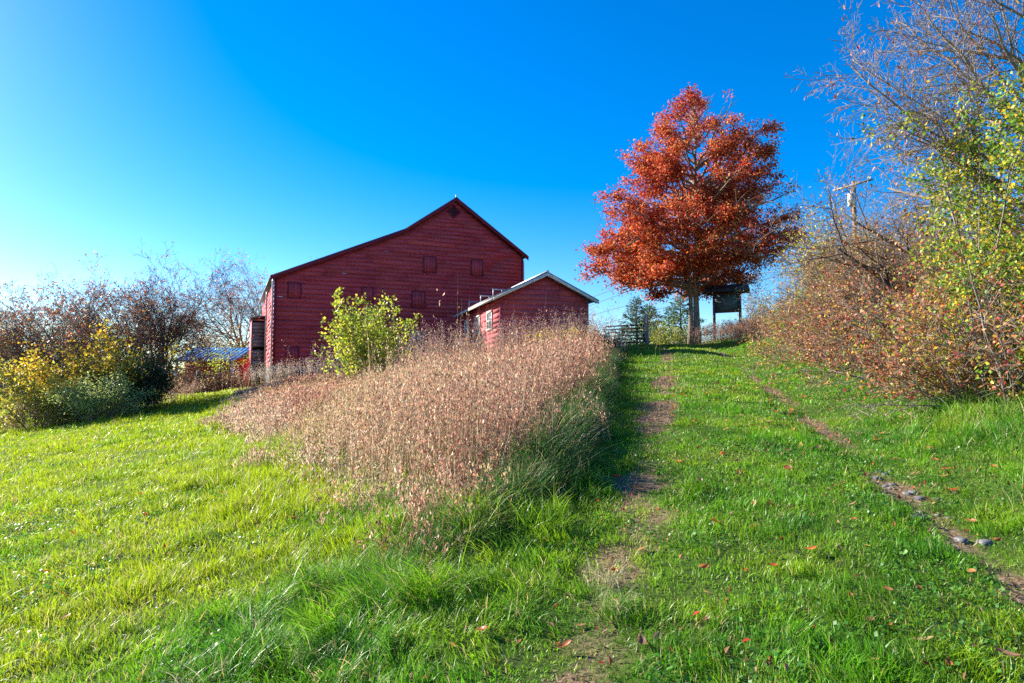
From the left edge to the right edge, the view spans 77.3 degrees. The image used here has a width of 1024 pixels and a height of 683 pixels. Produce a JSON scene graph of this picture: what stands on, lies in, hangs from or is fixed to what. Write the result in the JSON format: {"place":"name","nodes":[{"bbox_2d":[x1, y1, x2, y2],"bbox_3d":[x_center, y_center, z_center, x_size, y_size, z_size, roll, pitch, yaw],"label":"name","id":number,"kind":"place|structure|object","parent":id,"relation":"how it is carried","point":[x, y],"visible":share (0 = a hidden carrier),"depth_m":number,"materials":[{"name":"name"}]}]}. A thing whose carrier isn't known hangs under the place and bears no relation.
{"place":"outdoors","nodes":[
{"label":"outdoors","id":0,"kind":"place"},
{"bbox_2d":[0,336,1023,682],"bbox_3d":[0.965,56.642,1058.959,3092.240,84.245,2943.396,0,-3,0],"label":"ground","id":1,"kind":"structure","parent":0,"point":[514,661],"depth_m":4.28,"materials":[{"name":"green plant"}]},
{"bbox_2d":[0,343,58,399],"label":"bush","id":2,"kind":"object","parent":1,"relation":"on","point":[8,386],"visible":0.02,"depth_m":43.25,"materials":[{"name":"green plant"}]},
{"bbox_2d":[0,356,107,428],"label":"olive shrub","id":3,"kind":"object","parent":1,"relation":"on","point":[24,390],"visible":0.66,"depth_m":23.54,"materials":[{"name":"green plant"}]},
{"bbox_2d":[0,263,153,418],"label":"bare tree","id":4,"kind":"object","parent":1,"relation":"on","point":[22,322],"visible":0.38,"depth_m":28.56,"materials":[{"name":"brown plant"}]},
{"bbox_2d":[1,369,182,392],"bbox_3d":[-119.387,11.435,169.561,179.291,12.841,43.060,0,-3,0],"label":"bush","id":5,"kind":"object","parent":1,"relation":"on","point":[148,375],"depth_m":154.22,"materials":[{"name":"green plant"}]},
{"bbox_2d":[34,359,158,422],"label":"pale green shrub","id":6,"kind":"object","parent":1,"relation":"on","point":[113,400],"visible":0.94,"depth_m":23.22,"materials":[{"name":"green plant"}]},
{"bbox_2d":[49,344,146,407],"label":"bush","id":7,"kind":"object","parent":1,"relation":"on","point":[69,367],"visible":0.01,"depth_m":28.39,"materials":[{"name":"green plant"}]},
{"bbox_2d":[0,379,205,430],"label":"hedge foot weeds","id":8,"kind":"object","parent":1,"relation":"on","point":[176,395],"visible":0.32,"depth_m":23.80,"materials":[{"name":"green plant"}]},
{"bbox_2d":[4,318,206,419],"bbox_3d":[-15.789,1.154,25.446,6.779,4.214,4.868,2,-4,-29],"label":"yellow shrub","id":9,"kind":"object","parent":1,"relation":"on","point":[108,367],"visible":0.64,"depth_m":24.86,"materials":[{"name":"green plant"}]},
{"bbox_2d":[0,251,217,412],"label":"bare tree","id":10,"kind":"object","parent":1,"relation":"on","point":[80,329],"visible":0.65,"depth_m":28.24,"materials":[{"name":"brown plant"}]},
{"bbox_2d":[74,342,181,410],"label":"dark evergreen bush","id":11,"kind":"object","parent":1,"relation":"on","point":[159,381],"visible":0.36,"depth_m":26.31,"materials":[{"name":"green plant"}]},
{"bbox_2d":[8,238,260,403],"bbox_3d":[-17.427,-1.008,30.831,9.777,8.591,9.732,0,-3,0],"label":"bare tree","id":12,"kind":"object","parent":1,"relation":"on","point":[203,324],"visible":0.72,"depth_m":30.74,"materials":[{"name":"brown plant"}]},
{"bbox_2d":[165,310,234,365],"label":"background tree","id":13,"kind":"object","parent":1,"relation":"on","point":[209,341],"visible":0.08,"depth_m":63.45,"materials":[{"name":"brown plant"}]},
{"bbox_2d":[169,361,240,394],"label":"vine bush","id":14,"kind":"object","parent":1,"relation":"on","point":[210,387],"visible":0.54,"depth_m":42.78,"materials":[{"name":"brown plant"}]},
{"bbox_2d":[174,347,249,394],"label":"blue roofed shed","id":15,"kind":"structure","parent":1,"relation":"on","point":[242,352],"depth_m":47.31,"materials":[{"name":"wood"}]},
{"bbox_2d":[192,339,249,390],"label":"young tree","id":16,"kind":"object","parent":1,"relation":"on","point":[220,368],"visible":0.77,"depth_m":43.02,"materials":[{"name":"green plant"}]},
{"bbox_2d":[206,320,249,366],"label":"background tree","id":17,"kind":"object","parent":1,"relation":"on","point":[247,355],"visible":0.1,"depth_m":58.60,"materials":[{"name":"brown plant"}]},
{"bbox_2d":[163,246,311,358],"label":"background tree","id":18,"kind":"object","parent":1,"relation":"on","point":[256,303],"visible":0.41,"depth_m":57.85,"materials":[{"name":"brown plant"}]},
{"bbox_2d":[231,371,248,387],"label":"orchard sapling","id":19,"kind":"object","parent":1,"relation":"on","point":[241,380],"visible":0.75,"depth_m":43.98,"materials":[{"name":"brown plant"}]},
{"bbox_2d":[219,354,398,389],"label":"foundation weeds","id":20,"kind":"object","parent":1,"relation":"on","point":[261,377],"visible":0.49,"depth_m":34.28,"materials":[{"name":"brown plant"}]},
{"bbox_2d":[311,287,422,381],"bbox_3d":[-4.970,0.108,22.107,3.588,3.942,3.299,0,-3,0],"label":"lime green sapling","id":21,"kind":"object","parent":1,"relation":"on","point":[345,330],"visible":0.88,"depth_m":21.50,"materials":[{"name":"green plant"}]},
{"bbox_2d":[249,195,528,386],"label":"red barn","id":22,"kind":"structure","parent":1,"relation":"on","point":[452,248],"depth_m":40.58,"materials":[{"name":"paint"}]},
{"bbox_2d":[409,330,424,348],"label":"window","id":23,"kind":"structure","parent":22,"relation":"in","point":[421,334],"depth_m":40.51,"materials":[{"name":"grey glass"}]},
{"bbox_2d":[196,289,628,565],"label":"tall dry grass","id":24,"kind":"structure","parent":1,"relation":"on","point":[429,399],"depth_m":8.95,"materials":[{"name":"beige plant"}]},
{"bbox_2d":[255,302,663,385],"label":"plume weeds","id":25,"kind":"object","parent":1,"relation":"on","point":[501,335],"visible":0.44,"depth_m":26.48,"materials":[{"name":"brown plant"}]},
{"bbox_2d":[18,341,1022,682],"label":"leaf litter","id":26,"kind":"object","parent":1,"relation":"on","point":[702,507],"visible":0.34,"depth_m":5.42,"materials":[{"name":"brown plant"}]},
{"bbox_2d":[453,270,598,357],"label":"red shed","id":27,"kind":"structure","parent":1,"relation":"on","point":[528,297],"depth_m":30.87,"materials":[{"name":"paint"}]},
{"bbox_2d":[464,320,468,337],"bbox_3d":[-2.617,-0.742,36.634,0.080,0.970,1.040,1,-4,-17],"label":"window","id":28,"kind":"structure","parent":27,"relation":"in","point":[466,321],"depth_m":36.62,"materials":[{"name":"grey glass"}]},
{"bbox_2d":[474,315,479,333],"bbox_3d":[-1.846,-0.893,34.114,0.080,0.970,1.040,1,-4,-17],"label":"window","id":29,"kind":"structure","parent":27,"relation":"in","point":[476,317],"depth_m":34.09,"materials":[{"name":"white paint"}]},
{"bbox_2d":[486,310,492,330],"bbox_3d":[-1.135,-1.033,31.794,0.080,0.970,1.040,1,-4,-17],"label":"window","id":30,"kind":"structure","parent":27,"relation":"in","point":[489,316],"depth_m":31.78,"materials":[{"name":"white paint"}]},
{"bbox_2d":[523,329,554,345],"bbox_3d":[1.152,0.369,26.575,1.684,1.851,1.260,0,-3,0],"label":"goldenrod","id":31,"kind":"object","parent":1,"relation":"on","point":[536,336],"visible":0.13,"depth_m":26.71,"materials":[{"name":"yellow plant"}]},
{"bbox_2d":[540,325,579,341],"bbox_3d":[2.068,0.217,27.165,1.742,1.953,1.609,1,-4,-14],"label":"goldenrod","id":32,"kind":"object","parent":1,"relation":"on","point":[560,332],"visible":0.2,"depth_m":27.09,"materials":[{"name":"yellow plant"}]},
{"bbox_2d":[556,640,570,646],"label":"fallen leaf","id":33,"kind":"object","parent":1,"relation":"on","point":[564,643],"visible":1,"depth_m":3.15,"materials":[{"name":"orange plant"}]},
{"bbox_2d":[567,322,595,337],"bbox_3d":[3.131,0.100,27.988,1.187,1.886,1.688,-1,-4,20],"label":"goldenrod","id":34,"kind":"object","parent":1,"relation":"on","point":[580,331],"visible":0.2,"depth_m":27.72,"materials":[{"name":"yellow plant"}]},
{"bbox_2d":[612,295,655,345],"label":"evergreen tree","id":35,"kind":"object","parent":1,"relation":"on","point":[632,313],"visible":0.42,"depth_m":57.99,"materials":[{"name":"green plant"}]},
{"bbox_2d":[637,634,645,644],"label":"fallen leaf","id":36,"kind":"object","parent":1,"relation":"on","point":[641,640],"visible":1,"depth_m":3.13,"materials":[{"name":"brown plant"}]},
{"bbox_2d":[645,314,648,344],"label":"gate post","id":37,"kind":"object","parent":1,"relation":"on","point":[646,330],"visible":0.76,"depth_m":40.03,"materials":[{"name":"grey wood"}]},
{"bbox_2d":[605,324,644,342],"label":"farm gate","id":38,"kind":"structure","parent":37,"relation":"attached to","point":[643,334],"depth_m":40.54,"materials":[{"name":"grey metal"}]},
{"bbox_2d":[653,631,660,639],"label":"fallen leaf","id":39,"kind":"object","parent":1,"relation":"on","point":[655,634],"visible":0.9,"depth_m":3.17,"materials":[{"name":"plant"}]},
{"bbox_2d":[633,303,682,344],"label":"evergreen tree","id":40,"kind":"object","parent":1,"relation":"on","point":[653,313],"visible":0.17,"depth_m":59.90,"materials":[{"name":"green plant"}]},
{"bbox_2d":[638,316,687,344],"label":"olive shrub","id":41,"kind":"object","parent":1,"relation":"on","point":[673,338],"visible":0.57,"depth_m":51.87,"materials":[{"name":"green plant"}]},
{"bbox_2d":[651,295,712,343],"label":"evergreen tree","id":42,"kind":"object","parent":1,"relation":"on","point":[674,313],"visible":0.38,"depth_m":62.00,"materials":[{"name":"green plant"}]},
{"bbox_2d":[574,82,814,343],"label":"red oak","id":43,"kind":"object","parent":1,"relation":"on","point":[705,258],"visible":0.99,"depth_m":40.05,"materials":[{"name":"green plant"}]},
{"bbox_2d":[699,563,708,567],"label":"fallen leaf","id":44,"kind":"object","parent":1,"relation":"on","point":[705,565],"visible":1,"depth_m":3.98,"materials":[{"name":"orange plant"}]},
{"bbox_2d":[703,283,750,340],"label":"notice board","id":45,"kind":"object","parent":1,"relation":"on","point":[722,300],"visible":0.86,"depth_m":40.75,"materials":[{"name":"brown wood"}]},
{"bbox_2d":[669,313,804,344],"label":"bank weeds","id":46,"kind":"object","parent":1,"relation":"on","point":[736,330],"visible":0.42,"depth_m":37.08,"materials":[{"name":"brown plant"}]},
{"bbox_2d":[728,270,801,323],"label":"weed shrub","id":47,"kind":"object","parent":1,"relation":"on","point":[753,296],"visible":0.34,"depth_m":35.52,"materials":[{"name":"brown plant"}]},
{"bbox_2d":[735,290,798,335],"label":"weed shrub","id":48,"kind":"object","parent":1,"relation":"on","point":[755,315],"visible":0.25,"depth_m":33.64,"materials":[{"name":"brown plant"}]},
{"bbox_2d":[735,287,824,360],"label":"bramble shrub","id":49,"kind":"object","parent":1,"relation":"on","point":[772,323],"visible":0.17,"depth_m":21.66,"materials":[{"name":"brown plant"}]},
{"bbox_2d":[764,248,833,325],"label":"bramble shrub","id":50,"kind":"object","parent":1,"relation":"on","point":[788,299],"visible":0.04,"depth_m":26.17,"materials":[{"name":"brown plant"}]},
{"bbox_2d":[761,208,839,320],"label":"bush","id":51,"kind":"object","parent":1,"relation":"on","point":[794,264],"visible":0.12,"depth_m":28.87,"materials":[{"name":"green plant"}]},
{"bbox_2d":[743,251,900,370],"bbox_3d":[9.602,-0.428,18.649,5.496,4.976,5.781,-1,-4,22],"label":"bramble shrub","id":52,"kind":"object","parent":1,"relation":"on","point":[792,317],"visible":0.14,"depth_m":19.37,"materials":[{"name":"brown plant"}]},
{"bbox_2d":[743,265,929,376],"bbox_3d":[8.866,-0.362,15.919,5.250,3.691,5.833,3,-5,-45],"label":"bramble shrub","id":53,"kind":"object","parent":1,"relation":"on","point":[800,341],"visible":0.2,"depth_m":15.72,"materials":[{"name":"brown plant"}]},
{"bbox_2d":[833,177,872,257],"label":"utility pole","id":54,"kind":"object","parent":1,"relation":"on","point":[854,195],"visible":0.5,"depth_m":45.46,"materials":[{"name":"brown wood"}]},
{"bbox_2d":[591,274,781,326],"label":"power line","id":55,"kind":"object","parent":54,"relation":"attached to","point":[682,302],"visible":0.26,"depth_m":59.11,"materials":[{"name":"metal"}]},
{"bbox_2d":[589,199,846,305],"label":"power line","id":56,"kind":"object","parent":54,"relation":"attached to","point":[781,228],"visible":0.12,"depth_m":50.43,"materials":[{"name":"metal"}]},
{"bbox_2d":[593,189,849,296],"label":"power line","id":57,"kind":"object","parent":54,"relation":"attached to","point":[751,233],"visible":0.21,"depth_m":48.01,"materials":[{"name":"metal"}]},
{"bbox_2d":[788,215,921,309],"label":"bramble shrub","id":58,"kind":"object","parent":1,"relation":"on","point":[834,260],"visible":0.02,"depth_m":20.40,"materials":[{"name":"brown plant"}]},
{"bbox_2d":[783,203,927,311],"bbox_3d":[12.255,-2.445,23.263,5.515,5.338,5.109,-3,-4,38],"label":"bush","id":59,"kind":"object","parent":1,"relation":"on","point":[809,240],"visible":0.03,"depth_m":23.36,"materials":[{"name":"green plant"}]},
{"bbox_2d":[743,192,1007,346],"bbox_3d":[10.168,-1.728,17.277,5.030,4.670,6.393,3,-5,-42],"label":"bare bush","id":60,"kind":"object","parent":1,"relation":"on","point":[808,267],"visible":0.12,"depth_m":17.76,"materials":[{"name":"brown plant"}]},
{"bbox_2d":[763,169,1001,374],"bbox_3d":[10.258,-1.876,14.610,8.516,5.384,5.668,-1,-4,20],"label":"bare bush","id":61,"kind":"object","parent":1,"relation":"on","point":[876,274],"visible":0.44,"depth_m":14.62,"materials":[{"name":"brown plant"}]},
{"bbox_2d":[742,116,1023,324],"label":"bare bush","id":62,"kind":"object","parent":1,"relation":"on","point":[886,207],"visible":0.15,"depth_m":18.74,"materials":[{"name":"brown plant"}]},
{"bbox_2d":[757,228,1023,400],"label":"bramble shrub","id":63,"kind":"object","parent":1,"relation":"on","point":[865,315],"visible":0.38,"depth_m":11.59,"materials":[{"name":"brown plant"}]},
{"bbox_2d":[782,165,1005,361],"bbox_3d":[9.975,-1.488,15.309,6.798,4.407,6.610,1,-4,-22],"label":"bare bush","id":64,"kind":"object","parent":1,"relation":"on","point":[851,247],"visible":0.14,"depth_m":14.74,"materials":[{"name":"brown plant"}]},
{"bbox_2d":[777,229,1022,383],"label":"bramble shrub","id":65,"kind":"object","parent":1,"relation":"on","point":[847,312],"visible":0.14,"depth_m":13.54,"materials":[{"name":"brown plant"}]},
{"bbox_2d":[784,0,1023,268],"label":"overhanging tree","id":66,"kind":"object","parent":1,"relation":"on","point":[1007,55],"visible":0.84,"depth_m":11.79,"materials":[{"name":"brown plant"}]},
{"bbox_2d":[793,210,1019,305],"bbox_3d":[11.604,-1.540,17.323,7.364,4.212,5.322,-2,-4,33],"label":"bramble shrub","id":67,"kind":"object","parent":1,"relation":"on","point":[865,258],"visible":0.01,"depth_m":17.59,"materials":[{"name":"brown plant"}]},
{"bbox_2d":[792,166,1023,358],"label":"bare bush","id":68,"kind":"object","parent":1,"relation":"on","point":[876,255],"visible":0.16,"depth_m":14.06,"materials":[{"name":"brown plant"}]},
{"bbox_2d":[798,196,1023,348],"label":"bramble shrub","id":69,"kind":"object","parent":1,"relation":"on","point":[897,271],"visible":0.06,"depth_m":14.43,"materials":[{"name":"brown plant"}]},
{"bbox_2d":[807,193,1023,333],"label":"bramble shrub","id":70,"kind":"object","parent":1,"relation":"on","point":[1013,231],"visible":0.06,"depth_m":12.38,"materials":[{"name":"brown plant"}]},
{"bbox_2d":[914,496,923,499],"bbox_3d":[3.551,1.371,5.577,0.111,0.054,0.081,2,-4,-30],"label":"stone","id":71,"kind":"object","parent":1,"relation":"on","point":[917,497],"visible":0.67,"depth_m":5.55,"materials":[{"name":"grey stone"}]},
{"bbox_2d":[836,264,1023,423],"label":"bramble shrub","id":72,"kind":"object","parent":1,"relation":"on","point":[933,335],"visible":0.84,"depth_m":9.46,"materials":[{"name":"brown plant"}]},
{"bbox_2d":[852,0,1023,375],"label":"leafy thicket","id":73,"kind":"object","parent":1,"relation":"on","point":[1007,162],"visible":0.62,"depth_m":10.77,"materials":[{"name":"green plant"}]},
{"bbox_2d":[945,657,952,664],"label":"fallen leaf","id":74,"kind":"object","parent":1,"relation":"on","point":[948,661],"visible":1,"depth_m":2.83,"materials":[{"name":"brown plant"}]},
{"bbox_2d":[896,246,1023,366],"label":"bramble shrub","id":75,"kind":"object","parent":1,"relation":"on","point":[946,290],"visible":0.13,"depth_m":10.73,"materials":[{"name":"brown plant"}]},
{"bbox_2d":[953,537,967,543],"bbox_3d":[3.201,1.421,4.558,0.083,0.054,0.099,-1,-3,10],"label":"stone","id":76,"kind":"object","parent":1,"relation":"on","point":[962,539],"visible":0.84,"depth_m":4.54,"materials":[{"name":"grey stone"}]},
{"bbox_2d":[929,239,1023,406],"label":"leafy thicket","id":77,"kind":"object","parent":1,"relation":"on","point":[972,258],"visible":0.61,"depth_m":9.12,"materials":[{"name":"green plant"}]},
{"bbox_2d":[978,539,993,545],"bbox_3d":[3.328,1.415,4.502,0.104,0.052,0.092,1,-4,-12],"label":"stone","id":78,"kind":"object","parent":1,"relation":"on","point":[984,542],"visible":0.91,"depth_m":4.47,"materials":[{"name":"white stone"}]},
{"bbox_2d":[951,225,1023,369],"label":"leafy thicket","id":79,"kind":"object","parent":1,"relation":"on","point":[1002,254],"visible":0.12,"depth_m":10.55,"materials":[{"name":"green plant"}]},
{"bbox_2d":[995,647,1021,656],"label":"fallen leaf","id":80,"kind":"object","parent":1,"relation":"on","point":[1006,652],"visible":0.95,"depth_m":2.91,"materials":[{"name":"brown plant"}]},
{"bbox_2d":[0,336,1023,682],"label":"long grass","id":81,"kind":"structure","parent":0,"point":[556,452],"depth_m":5.86,"materials":[{"name":"green plant"}]},
{"bbox_2d":[0,0,1023,372],"label":"sky","id":82,"kind":"structure","parent":0,"point":[286,133],"materials":[{"name":"blue"}]}
]}

